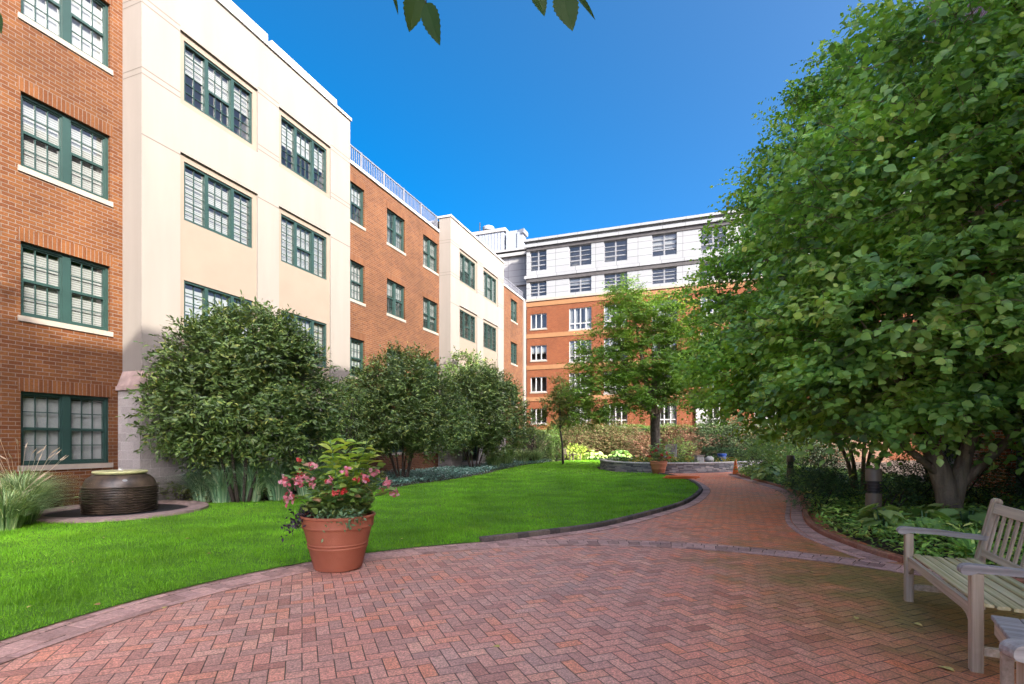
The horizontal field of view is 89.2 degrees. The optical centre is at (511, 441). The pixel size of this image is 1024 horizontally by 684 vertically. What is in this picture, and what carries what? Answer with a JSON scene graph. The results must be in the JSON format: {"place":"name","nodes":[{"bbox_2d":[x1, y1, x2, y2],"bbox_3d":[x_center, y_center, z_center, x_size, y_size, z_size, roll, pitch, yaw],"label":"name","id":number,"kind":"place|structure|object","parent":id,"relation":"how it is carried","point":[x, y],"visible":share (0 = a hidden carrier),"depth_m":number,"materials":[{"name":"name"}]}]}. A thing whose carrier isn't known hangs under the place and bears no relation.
{"place":"outdoors","nodes":[
{"label":"outdoors","id":0,"kind":"place"},
{"bbox_2d":[0,459,698,639],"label":"lawn","id":1,"kind":"structure","parent":0,"point":[274,545],"depth_m":8.04,"materials":[{"name":"plant"}]},
{"bbox_2d":[0,471,73,531],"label":"grass clump","id":2,"kind":"object","parent":1,"relation":"on","point":[13,516],"visible":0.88,"depth_m":8.29,"materials":[{"name":"plant"}]},
{"bbox_2d":[0,442,87,501],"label":"grass clump","id":3,"kind":"object","parent":1,"relation":"on","point":[4,479],"visible":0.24,"depth_m":9.27,"materials":[{"name":"plant"}]},
{"bbox_2d":[0,446,89,524],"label":"grass clump","id":4,"kind":"object","parent":1,"relation":"on","point":[30,519],"visible":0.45,"depth_m":8.96,"materials":[{"name":"plant"}]},
{"bbox_2d":[36,467,208,523],"bbox_3d":[-7.950,1.000,10.550,3.100,0.940,3.100,0,0,0],"label":"urn fountain","id":5,"kind":"object","parent":1,"relation":"on","point":[120,493],"visible":0.95,"depth_m":10.10,"materials":[{"name":"ceramic"}]},
{"bbox_2d":[271,459,327,498],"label":"grass clump","id":6,"kind":"object","parent":1,"relation":"on","point":[301,491],"visible":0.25,"depth_m":12.87,"materials":[{"name":"plant"}]},
{"bbox_2d":[534,372,580,463],"bbox_3d":[2.913,-1.382,31.961,3.289,5.770,2.536,0,0,0],"label":"young tree","id":7,"kind":"object","parent":1,"relation":"on","point":[562,414],"visible":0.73,"depth_m":31.86,"materials":[{"name":"green plant"}]},
{"bbox_2d":[564,443,589,459],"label":"shrub","id":8,"kind":"object","parent":1,"relation":"on","point":[577,449],"visible":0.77,"depth_m":39.15,"materials":[{"name":"yellow plant"}]},
{"bbox_2d":[479,473,701,541],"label":"lawn curb","id":9,"kind":"structure","parent":1,"relation":"on","point":[499,537],"depth_m":8.54,"materials":[{"name":"dark grey stone"}]},
{"bbox_2d":[0,471,1023,683],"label":"brick paving","id":10,"kind":"structure","parent":0,"point":[574,615],"depth_m":4.12,"materials":[{"name":"red brick"}]},
{"bbox_2d":[278,438,399,572],"bbox_3d":[-1.977,0.698,5.833,1.140,1.472,1.071,0,0,43],"label":"potted plant","id":11,"kind":"object","parent":10,"relation":"on","point":[336,525],"visible":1,"depth_m":5.74,"materials":[{"name":"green plant"}]},
{"bbox_2d":[0,473,944,664],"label":"paving border","id":12,"kind":"object","parent":10,"relation":"on","point":[85,624],"visible":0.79,"depth_m":6.30,"materials":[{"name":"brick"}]},
{"bbox_2d":[647,439,670,473],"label":"potted plant","id":13,"kind":"object","parent":10,"relation":"on","point":[658,466],"visible":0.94,"depth_m":22.57,"materials":[{"name":"green plant"}]},
{"bbox_2d":[896,498,1023,673],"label":"garden bench","id":14,"kind":"object","parent":10,"relation":"on","point":[979,582],"visible":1,"depth_m":3.91,"materials":[{"name":"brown wood"}]},
{"bbox_2d":[991,615,1023,683],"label":"side table","id":15,"kind":"object","parent":10,"relation":"on","point":[1006,628],"visible":0.7,"depth_m":2.74,"materials":[{"name":"grey wood"}]},
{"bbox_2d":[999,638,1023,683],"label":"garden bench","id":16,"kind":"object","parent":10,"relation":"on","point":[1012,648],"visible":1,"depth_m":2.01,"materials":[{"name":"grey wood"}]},
{"bbox_2d":[231,0,924,244],"label":"sky","id":17,"kind":"structure","parent":0,"point":[518,118],"materials":[{"name":"blue"}]},
{"bbox_2d":[192,458,1023,577],"bbox_3d":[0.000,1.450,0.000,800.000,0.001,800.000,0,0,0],"label":"ground","id":18,"kind":"structure","parent":0,"point":[884,545],"depth_m":9.88,"materials":[{"name":"soil"}]},
{"bbox_2d":[0,440,72,490],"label":"grass clump","id":19,"kind":"object","parent":18,"relation":"on","point":[18,477],"visible":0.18,"depth_m":10.21,"materials":[{"name":"plant"}]},
{"bbox_2d":[159,467,210,501],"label":"grass clump","id":20,"kind":"object","parent":18,"relation":"on","point":[195,489],"visible":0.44,"depth_m":12.28,"materials":[{"name":"plant"}]},
{"bbox_2d":[0,468,388,508],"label":"foliage","id":21,"kind":"object","parent":18,"relation":"on","point":[179,490],"visible":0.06,"depth_m":12.39,"materials":[{"name":"green plant"}]},
{"bbox_2d":[173,462,269,502],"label":"grass clump","id":22,"kind":"object","parent":18,"relation":"on","point":[219,493],"visible":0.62,"depth_m":12.03,"materials":[{"name":"plant"}]},
{"bbox_2d":[116,289,358,502],"bbox_3d":[-6.243,-0.955,12.240,5.005,4.895,4.017,0,0,0],"label":"evergreen shrub","id":23,"kind":"object","parent":18,"relation":"on","point":[264,379],"visible":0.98,"depth_m":11.46,"materials":[{"name":"green plant"}]},
{"bbox_2d":[197,457,294,501],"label":"grass clump","id":24,"kind":"object","parent":18,"relation":"on","point":[258,488],"visible":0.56,"depth_m":12.19,"materials":[{"name":"plant"}]},
{"bbox_2d":[0,0,525,508],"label":"apartment building","id":25,"kind":"structure","parent":18,"relation":"on","point":[160,160],"depth_m":12.59,"materials":[{"name":"beige paint"}]},
{"bbox_2d":[18,377,112,471],"bbox_3d":[-9.873,-0.335,11.272,0.850,1.870,1.760,0,0,20],"label":"window","id":26,"kind":"structure","parent":25,"relation":"in","point":[76,425],"depth_m":11.11,"materials":[{"name":"glass"}]},
{"bbox_2d":[18,226,112,336],"bbox_3d":[-9.873,-3.335,11.272,0.850,1.870,1.760,0,0,20],"label":"window","id":27,"kind":"structure","parent":25,"relation":"in","point":[59,290],"depth_m":11.11,"materials":[{"name":"glass"}]},
{"bbox_2d":[18,76,112,207],"bbox_3d":[-9.873,-6.320,11.272,0.850,1.880,1.760,0,0,20],"label":"window","id":28,"kind":"structure","parent":25,"relation":"in","point":[57,149],"depth_m":11.11,"materials":[{"name":"glass"}]},
{"bbox_2d":[18,0,112,75],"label":"window","id":29,"kind":"structure","parent":25,"relation":"in","point":[81,26],"depth_m":11.41,"materials":[{"name":"glass"}]},
{"bbox_2d":[184,280,251,336],"bbox_3d":[-8.201,-3.270,14.089,0.750,1.520,2.090,0,0,20],"label":"window","id":30,"kind":"structure","parent":25,"relation":"in","point":[191,290],"depth_m":13.57,"materials":[{"name":"glass"}]},
{"bbox_2d":[184,162,251,247],"bbox_3d":[-8.201,-6.260,14.089,0.750,1.460,2.090,0,0,20],"label":"window","id":31,"kind":"structure","parent":25,"relation":"in","point":[210,204],"depth_m":14.01,"materials":[{"name":"glass"}]},
{"bbox_2d":[184,42,251,143],"bbox_3d":[-8.201,-9.260,14.089,0.750,1.500,2.090,0,0,20],"label":"window","id":32,"kind":"structure","parent":25,"relation":"in","point":[207,88],"depth_m":14.13,"materials":[{"name":"glass"}]},
{"bbox_2d":[281,311,325,367],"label":"window","id":33,"kind":"structure","parent":25,"relation":"in","point":[314,325],"depth_m":17.57,"materials":[{"name":"glass"}]},
{"bbox_2d":[281,214,325,279],"bbox_3d":[-7.100,-6.260,17.028,0.750,1.460,2.050,0,0,20],"label":"window","id":34,"kind":"structure","parent":25,"relation":"in","point":[302,248],"depth_m":17.00,"materials":[{"name":"glass"}]},
{"bbox_2d":[281,116,325,192],"bbox_3d":[-7.100,-9.260,17.028,0.750,1.500,2.050,0,0,20],"label":"window","id":35,"kind":"structure","parent":25,"relation":"in","point":[300,154],"depth_m":17.16,"materials":[{"name":"glass"}]},
{"bbox_2d":[284,410,328,469],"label":"shrub","id":36,"kind":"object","parent":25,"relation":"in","point":[316,448],"depth_m":17.59,"materials":[{"name":"green plant"}]},
{"bbox_2d":[350,330,364,379],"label":"window","id":37,"kind":"structure","parent":25,"relation":"in","point":[356,346],"depth_m":20.54,"materials":[{"name":"green paint"}]},
{"bbox_2d":[350,252,365,306],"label":"window","id":38,"kind":"structure","parent":25,"relation":"in","point":[356,270],"depth_m":20.53,"materials":[{"name":"glass"}]},
{"bbox_2d":[350,174,365,230],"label":"window","id":39,"kind":"structure","parent":25,"relation":"in","point":[356,194],"depth_m":20.56,"materials":[{"name":"glass"}]},
{"bbox_2d":[386,271,405,322],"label":"window","id":40,"kind":"structure","parent":25,"relation":"in","point":[395,292],"depth_m":23.13,"materials":[{"name":"glass"}]},
{"bbox_2d":[386,201,405,255],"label":"window","id":41,"kind":"structure","parent":25,"relation":"in","point":[395,225],"depth_m":22.97,"materials":[{"name":"glass"}]},
{"bbox_2d":[423,291,438,335],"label":"window","id":42,"kind":"structure","parent":25,"relation":"in","point":[429,308],"depth_m":25.88,"materials":[{"name":"glass"}]},
{"bbox_2d":[423,228,438,275],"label":"window","id":43,"kind":"structure","parent":25,"relation":"in","point":[429,248],"depth_m":25.80,"materials":[{"name":"glass"}]},
{"bbox_2d":[460,310,474,342],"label":"window","id":44,"kind":"structure","parent":25,"relation":"in","point":[467,322],"depth_m":28.80,"materials":[{"name":"glass"}]},
{"bbox_2d":[460,253,474,289],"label":"window","id":45,"kind":"structure","parent":25,"relation":"in","point":[467,267],"depth_m":28.72,"materials":[{"name":"glass"}]},
{"bbox_2d":[483,322,495,351],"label":"window","id":46,"kind":"structure","parent":25,"relation":"in","point":[489,332],"depth_m":31.92,"materials":[{"name":"glass"}]},
{"bbox_2d":[483,271,495,303],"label":"window","id":47,"kind":"structure","parent":25,"relation":"in","point":[489,283],"depth_m":31.51,"materials":[{"name":"glass"}]},
{"bbox_2d":[234,458,321,500],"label":"grass clump","id":48,"kind":"object","parent":18,"relation":"on","point":[278,491],"visible":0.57,"depth_m":12.44,"materials":[{"name":"plant"}]},
{"bbox_2d":[0,0,594,44],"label":"overhanging tree","id":49,"kind":"object","parent":18,"relation":"on","point":[428,14],"visible":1,"depth_m":1.90,"materials":[{"name":"green plant"}]},
{"bbox_2d":[302,371,380,468],"bbox_3d":[-5.112,-0.323,15.550,2.368,3.590,1.812,0,0,0],"label":"climbing shrub","id":50,"kind":"object","parent":18,"relation":"on","point":[349,432],"visible":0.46,"depth_m":15.53,"materials":[{"name":"green plant"}]},
{"bbox_2d":[335,336,477,481],"bbox_3d":[-3.834,-1.102,18.772,5.253,5.186,4.440,0,0,0],"label":"evergreen shrub","id":51,"kind":"object","parent":18,"relation":"on","point":[405,398],"visible":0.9,"depth_m":17.99,"materials":[{"name":"green plant"}]},
{"bbox_2d":[292,459,548,493],"bbox_3d":[-2.270,1.318,24.793,3.549,0.456,24.531,0,0,19],"label":"vinca ground cover","id":52,"kind":"object","parent":18,"relation":"on","point":[430,472],"visible":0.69,"depth_m":21.63,"materials":[{"name":"green plant"}]},
{"bbox_2d":[439,345,542,467],"bbox_3d":[-1.148,-1.651,26.178,5.392,6.289,4.609,0,0,0],"label":"evergreen shrub","id":53,"kind":"object","parent":18,"relation":"on","point":[483,383],"visible":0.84,"depth_m":25.38,"materials":[{"name":"green plant"}]},
{"bbox_2d":[481,443,509,468],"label":"grass clump","id":54,"kind":"object","parent":18,"relation":"on","point":[493,460],"visible":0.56,"depth_m":26.63,"materials":[{"name":"plant"}]},
{"bbox_2d":[506,438,538,463],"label":"grass clump","id":55,"kind":"object","parent":18,"relation":"on","point":[524,456],"visible":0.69,"depth_m":32.69,"materials":[{"name":"plant"}]},
{"bbox_2d":[518,428,556,461],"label":"hedge","id":56,"kind":"object","parent":18,"relation":"on","point":[542,436],"visible":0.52,"depth_m":36.05,"materials":[{"name":"green plant"}]},
{"bbox_2d":[547,430,565,461],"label":"shrub","id":57,"kind":"object","parent":18,"relation":"on","point":[554,442],"visible":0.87,"depth_m":36.56,"materials":[{"name":"green plant"}]},
{"bbox_2d":[543,416,579,458],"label":"shrub","id":58,"kind":"object","parent":18,"relation":"on","point":[560,439],"visible":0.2,"depth_m":41.56,"materials":[{"name":"green plant"}]},
{"bbox_2d":[553,411,621,459],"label":"shrub","id":59,"kind":"object","parent":18,"relation":"on","point":[588,444],"visible":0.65,"depth_m":40.34,"materials":[{"name":"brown plant"}]},
{"bbox_2d":[598,418,650,457],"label":"shrub","id":60,"kind":"object","parent":18,"relation":"on","point":[625,439],"visible":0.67,"depth_m":40.10,"materials":[{"name":"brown plant"}]},
{"bbox_2d":[627,427,650,456],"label":"shrub","id":61,"kind":"object","parent":18,"relation":"on","point":[642,448],"visible":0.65,"depth_m":37.78,"materials":[{"name":"brown plant"}]},
{"bbox_2d":[639,419,679,454],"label":"shrub","id":62,"kind":"object","parent":18,"relation":"on","point":[649,434],"visible":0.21,"depth_m":40.61,"materials":[{"name":"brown plant"}]},
{"bbox_2d":[599,457,761,473],"bbox_3d":[8.646,1.203,27.080,8.121,0.490,7.782,0,0,0],"label":"stone planter","id":63,"kind":"object","parent":18,"relation":"on","point":[674,467],"visible":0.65,"depth_m":23.72,"materials":[{"name":"stone"}]},
{"bbox_2d":[553,273,731,460],"bbox_3d":[7.055,-3.657,27.044,10.223,9.814,6.193,0,0,0],"label":"shade tree","id":64,"kind":"object","parent":63,"relation":"on","point":[650,397],"visible":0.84,"depth_m":26.36,"materials":[{"name":"green plant"}]},
{"bbox_2d":[605,454,749,462],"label":"planter ground cover","id":65,"kind":"object","parent":63,"relation":"on","point":[623,458],"visible":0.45,"depth_m":25.41,"materials":[{"name":"green plant"}]},
{"bbox_2d":[661,435,696,458],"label":"shrub","id":66,"kind":"object","parent":63,"relation":"on","point":[684,451],"visible":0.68,"depth_m":28.07,"materials":[{"name":"green plant"}]},
{"bbox_2d":[700,446,767,460],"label":"hedge","id":67,"kind":"object","parent":63,"relation":"on","point":[724,449],"visible":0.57,"depth_m":27.11,"materials":[{"name":"green plant"}]},
{"bbox_2d":[660,419,710,456],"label":"shrub","id":68,"kind":"object","parent":18,"relation":"on","point":[684,432],"visible":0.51,"depth_m":39.68,"materials":[{"name":"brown plant"}]},
{"bbox_2d":[472,190,921,459],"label":"apartment block","id":69,"kind":"structure","parent":18,"relation":"on","point":[555,279],"depth_m":48.11,"materials":[{"name":"red brick"}]},
{"bbox_2d":[530,250,546,270],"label":"window","id":70,"kind":"structure","parent":69,"relation":"in","point":[538,259],"depth_m":50.33,"materials":[{"name":"white glass"}]},
{"bbox_2d":[530,281,546,296],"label":"window","id":71,"kind":"structure","parent":69,"relation":"in","point":[538,288],"depth_m":50.26,"materials":[{"name":"white glass"}]},
{"bbox_2d":[530,313,546,330],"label":"window","id":72,"kind":"structure","parent":69,"relation":"in","point":[538,321],"depth_m":50.30,"materials":[{"name":"glass"}]},
{"bbox_2d":[530,345,546,361],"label":"window","id":73,"kind":"structure","parent":69,"relation":"in","point":[538,353],"depth_m":49.89,"materials":[{"name":"white metal"}]},
{"bbox_2d":[530,377,546,393],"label":"window","id":74,"kind":"structure","parent":69,"relation":"in","point":[538,384],"depth_m":50.33,"materials":[{"name":"white metal"}]},
{"bbox_2d":[568,340,590,363],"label":"window","id":75,"kind":"structure","parent":69,"relation":"in","point":[570,342],"depth_m":48.65,"materials":[{"name":"glass"}]},
{"bbox_2d":[569,244,590,266],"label":"window","id":76,"kind":"structure","parent":69,"relation":"in","point":[578,255],"depth_m":48.86,"materials":[{"name":"white glass"}]},
{"bbox_2d":[569,276,590,292],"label":"window","id":77,"kind":"structure","parent":69,"relation":"in","point":[581,284],"depth_m":48.58,"materials":[{"name":"white glass"}]},
{"bbox_2d":[568,307,591,330],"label":"window","id":78,"kind":"structure","parent":69,"relation":"in","point":[579,318],"depth_m":48.53,"materials":[{"name":"glass"}]},
{"bbox_2d":[604,239,626,262],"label":"window","id":79,"kind":"structure","parent":69,"relation":"in","point":[613,250],"depth_m":47.71,"materials":[{"name":"white glass"}]},
{"bbox_2d":[604,272,626,288],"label":"window","id":80,"kind":"structure","parent":69,"relation":"in","point":[616,276],"depth_m":47.64,"materials":[{"name":"white glass"}]},
{"bbox_2d":[605,405,626,427],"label":"window","id":81,"kind":"structure","parent":69,"relation":"in","point":[624,416],"depth_m":47.77,"materials":[{"name":"white metal"}]},
{"bbox_2d":[652,233,676,256],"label":"window","id":82,"kind":"structure","parent":69,"relation":"in","point":[664,244],"depth_m":45.87,"materials":[{"name":"clear glass"}]},
{"bbox_2d":[652,267,676,283],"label":"window","id":83,"kind":"structure","parent":69,"relation":"in","point":[662,275],"depth_m":46.11,"materials":[{"name":"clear glass"}]},
{"bbox_2d":[657,403,676,426],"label":"window","id":84,"kind":"structure","parent":69,"relation":"in","point":[673,417],"depth_m":45.65,"materials":[{"name":"white metal"}]},
{"bbox_2d":[701,226,725,250],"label":"window","id":85,"kind":"structure","parent":69,"relation":"in","point":[711,240],"depth_m":44.78,"materials":[{"name":"clear glass"}]},
{"bbox_2d":[687,408,752,454],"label":"shrub","id":86,"kind":"object","parent":18,"relation":"on","point":[712,436],"visible":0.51,"depth_m":35.80,"materials":[{"name":"green plant"}]},
{"bbox_2d":[552,435,889,461],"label":"terrace wall","id":87,"kind":"structure","parent":18,"relation":"on","point":[876,452],"depth_m":40.03,"materials":[{"name":"brown brick"}]},
{"bbox_2d":[551,422,736,434],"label":"hedge","id":88,"kind":"object","parent":87,"relation":"on","point":[647,427],"visible":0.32,"depth_m":41.40,"materials":[{"name":"green plant"}]},
{"bbox_2d":[718,413,769,455],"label":"shrub","id":89,"kind":"object","parent":18,"relation":"on","point":[731,440],"visible":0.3,"depth_m":33.92,"materials":[{"name":"green plant"}]},
{"bbox_2d":[751,465,785,481],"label":"hosta","id":90,"kind":"object","parent":18,"relation":"on","point":[762,474],"visible":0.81,"depth_m":18.03,"materials":[{"name":"green plant"}]},
{"bbox_2d":[732,424,819,477],"bbox_3d":[10.370,0.427,20.514,3.607,2.587,2.803,0,0,0],"label":"shrub","id":91,"kind":"object","parent":18,"relation":"on","point":[768,445],"visible":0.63,"depth_m":20.25,"materials":[{"name":"green plant"}]},
{"bbox_2d":[776,457,856,503],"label":"yew shrub","id":92,"kind":"object","parent":18,"relation":"on","point":[811,469],"visible":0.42,"depth_m":12.16,"materials":[{"name":"green plant"}]},
{"bbox_2d":[781,466,857,513],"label":"yew shrub","id":93,"kind":"object","parent":18,"relation":"on","point":[810,495],"visible":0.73,"depth_m":10.47,"materials":[{"name":"green plant"}]},
{"bbox_2d":[784,448,857,486],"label":"yew shrub","id":94,"kind":"object","parent":18,"relation":"on","point":[831,460],"visible":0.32,"depth_m":14.83,"materials":[{"name":"green plant"}]},
{"bbox_2d":[783,435,860,468],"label":"shrub","id":95,"kind":"object","parent":18,"relation":"on","point":[821,451],"visible":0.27,"depth_m":26.56,"materials":[{"name":"green plant"}]},
{"bbox_2d":[664,0,1011,490],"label":"hazel tree","id":96,"kind":"object","parent":18,"relation":"on","point":[703,369],"visible":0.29,"depth_m":13.31,"materials":[{"name":"green plant"}]},
{"bbox_2d":[712,0,1023,509],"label":"hazel tree","id":97,"kind":"object","parent":18,"relation":"on","point":[951,369],"visible":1,"depth_m":8.24,"materials":[{"name":"green plant"}]},
{"bbox_2d":[865,468,881,529],"bbox_3d":[5.950,0.950,8.550,0.238,1.000,0.238,0,0,0],"label":"bollard light","id":98,"kind":"object","parent":18,"relation":"on","point":[873,480],"visible":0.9,"depth_m":8.47,"materials":[{"name":"grey metal"}]},
{"bbox_2d":[850,503,908,536],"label":"hosta","id":99,"kind":"object","parent":18,"relation":"on","point":[889,514],"visible":0.75,"depth_m":8.04,"materials":[{"name":"green plant"}]},
{"bbox_2d":[737,472,1023,583],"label":"bed curb","id":100,"kind":"structure","parent":18,"relation":"on","point":[811,523],"depth_m":7.37,"materials":[{"name":"brick"}]},
{"bbox_2d":[738,465,1023,577],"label":"bed ground cover","id":101,"kind":"object","parent":18,"relation":"on","point":[855,503],"visible":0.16,"depth_m":8.27,"materials":[{"name":"green plant"}]},
{"bbox_2d":[847,466,933,518],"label":"yew shrub","id":102,"kind":"object","parent":18,"relation":"on","point":[909,489],"visible":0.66,"depth_m":9.78,"materials":[{"name":"green plant"}]},
{"bbox_2d":[843,451,973,506],"bbox_3d":[7.987,0.821,10.611,2.385,1.496,1.731,0,0,0],"label":"yew shrub","id":103,"kind":"object","parent":18,"relation":"on","point":[915,469],"visible":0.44,"depth_m":10.50,"materials":[{"name":"green plant"}]},
{"bbox_2d":[898,504,958,538],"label":"hosta","id":104,"kind":"object","parent":18,"relation":"on","point":[935,515],"visible":0.48,"depth_m":7.61,"materials":[{"name":"green plant"}]},
{"bbox_2d":[910,503,981,531],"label":"hosta","id":105,"kind":"object","parent":18,"relation":"on","point":[937,507],"visible":0.1,"depth_m":8.39,"materials":[{"name":"green plant"}]},
{"bbox_2d":[882,435,1023,507],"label":"yew shrub","id":106,"kind":"object","parent":18,"relation":"on","point":[985,482],"visible":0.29,"depth_m":10.90,"materials":[{"name":"green plant"}]},
{"bbox_2d":[939,508,998,533],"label":"hosta","id":107,"kind":"object","parent":18,"relation":"on","point":[974,514],"visible":0.48,"depth_m":7.74,"materials":[{"name":"green plant"}]},
{"bbox_2d":[921,536,1022,564],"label":"strap leaf plant","id":108,"kind":"object","parent":18,"relation":"on","point":[967,543],"visible":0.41,"depth_m":6.03,"materials":[{"name":"plant"}]},
{"bbox_2d":[926,0,1023,507],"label":"brick building","id":109,"kind":"structure","parent":18,"relation":"on","point":[999,433],"depth_m":12.28,"materials":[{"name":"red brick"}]},
{"bbox_2d":[973,443,1023,509],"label":"yew shrub","id":110,"kind":"object","parent":18,"relation":"on","point":[1011,487],"visible":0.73,"depth_m":9.84,"materials":[{"name":"green plant"}]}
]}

